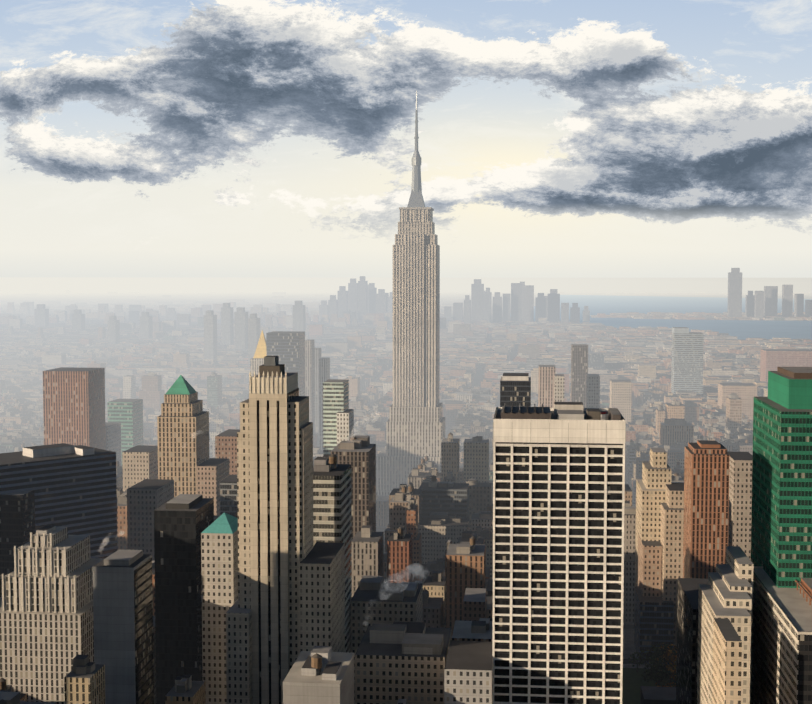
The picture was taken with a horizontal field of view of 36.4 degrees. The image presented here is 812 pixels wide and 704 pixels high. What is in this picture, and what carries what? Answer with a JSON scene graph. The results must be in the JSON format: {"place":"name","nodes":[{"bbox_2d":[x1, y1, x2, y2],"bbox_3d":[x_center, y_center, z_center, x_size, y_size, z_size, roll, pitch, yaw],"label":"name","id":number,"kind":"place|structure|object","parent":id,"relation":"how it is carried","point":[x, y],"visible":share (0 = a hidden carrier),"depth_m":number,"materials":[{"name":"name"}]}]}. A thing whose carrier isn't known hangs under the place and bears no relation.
{"place":"outdoors","nodes":[
{"label":"outdoors","id":0,"kind":"place"},
{"bbox_2d":[0,279,811,290],"bbox_3d":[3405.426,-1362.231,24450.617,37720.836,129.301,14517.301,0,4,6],"label":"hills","id":1,"kind":"structure","parent":0,"point":[89,285],"depth_m":19526.88,"materials":[{"name":"grey"}]},
{"bbox_2d":[0,277,811,664],"bbox_3d":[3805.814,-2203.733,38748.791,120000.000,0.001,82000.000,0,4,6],"label":"ground","id":2,"kind":"structure","parent":0,"point":[478,377],"depth_m":45332.62,"materials":[{"name":"grey"}]},
{"bbox_2d":[0,290,811,703],"bbox_3d":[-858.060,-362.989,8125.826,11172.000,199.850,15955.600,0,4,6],"label":"distant cityscape","id":3,"kind":"object","parent":2,"relation":"on","point":[434,522],"visible":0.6,"depth_m":2350.87,"materials":[{"name":"grey concrete"}]},
{"bbox_2d":[0,207,811,703],"bbox_3d":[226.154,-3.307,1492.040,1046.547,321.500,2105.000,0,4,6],"label":"buildings","id":4,"kind":"structure","parent":2,"relation":"on","point":[256,603],"depth_m":584.77,"materials":[{"name":"beige concrete"}]},
{"bbox_2d":[407,91,424,206],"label":"spire","id":5,"kind":"structure","parent":4,"relation":"on","point":[416,199],"depth_m":1303.36,"materials":[{"name":"metal"}]},
{"bbox_2d":[34,268,811,363],"bbox_3d":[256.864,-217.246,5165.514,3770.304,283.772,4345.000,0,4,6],"label":"distant skyline buildings","id":6,"kind":"structure","parent":2,"relation":"on","point":[361,297],"depth_m":6192.68,"materials":[{"name":"grey concrete"}]},
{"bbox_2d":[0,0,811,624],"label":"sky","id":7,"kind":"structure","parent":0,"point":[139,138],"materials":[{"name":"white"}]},
{"bbox_2d":[376,404,651,668],"bbox_3d":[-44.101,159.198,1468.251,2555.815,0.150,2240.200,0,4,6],"label":"street","id":8,"kind":"structure","parent":0,"point":[628,643],"depth_m":843.15,"materials":[{"name":"grey asphalt"}]},
{"bbox_2d":[622,668,673,703],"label":"park lawn ground","id":9,"kind":"structure","parent":0,"point":[632,683],"depth_m":760.84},
{"bbox_2d":[629,642,676,686],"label":"park trees","id":10,"kind":"object","parent":9,"relation":"on","point":[661,653],"depth_m":765.26,"materials":[{"name":"plant"}]},
{"bbox_2d":[510,295,811,339],"bbox_3d":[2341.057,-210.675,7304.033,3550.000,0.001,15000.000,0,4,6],"label":"water","id":11,"kind":"structure","parent":0,"point":[739,329],"depth_m":7631.18,"materials":[{"name":"liquid"}]},
{"bbox_2d":[627,317,811,320],"bbox_3d":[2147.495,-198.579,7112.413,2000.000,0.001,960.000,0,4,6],"label":"distant shoreline","id":12,"kind":"structure","parent":0,"point":[718,319],"depth_m":6798.24,"materials":[{"name":"grey"}]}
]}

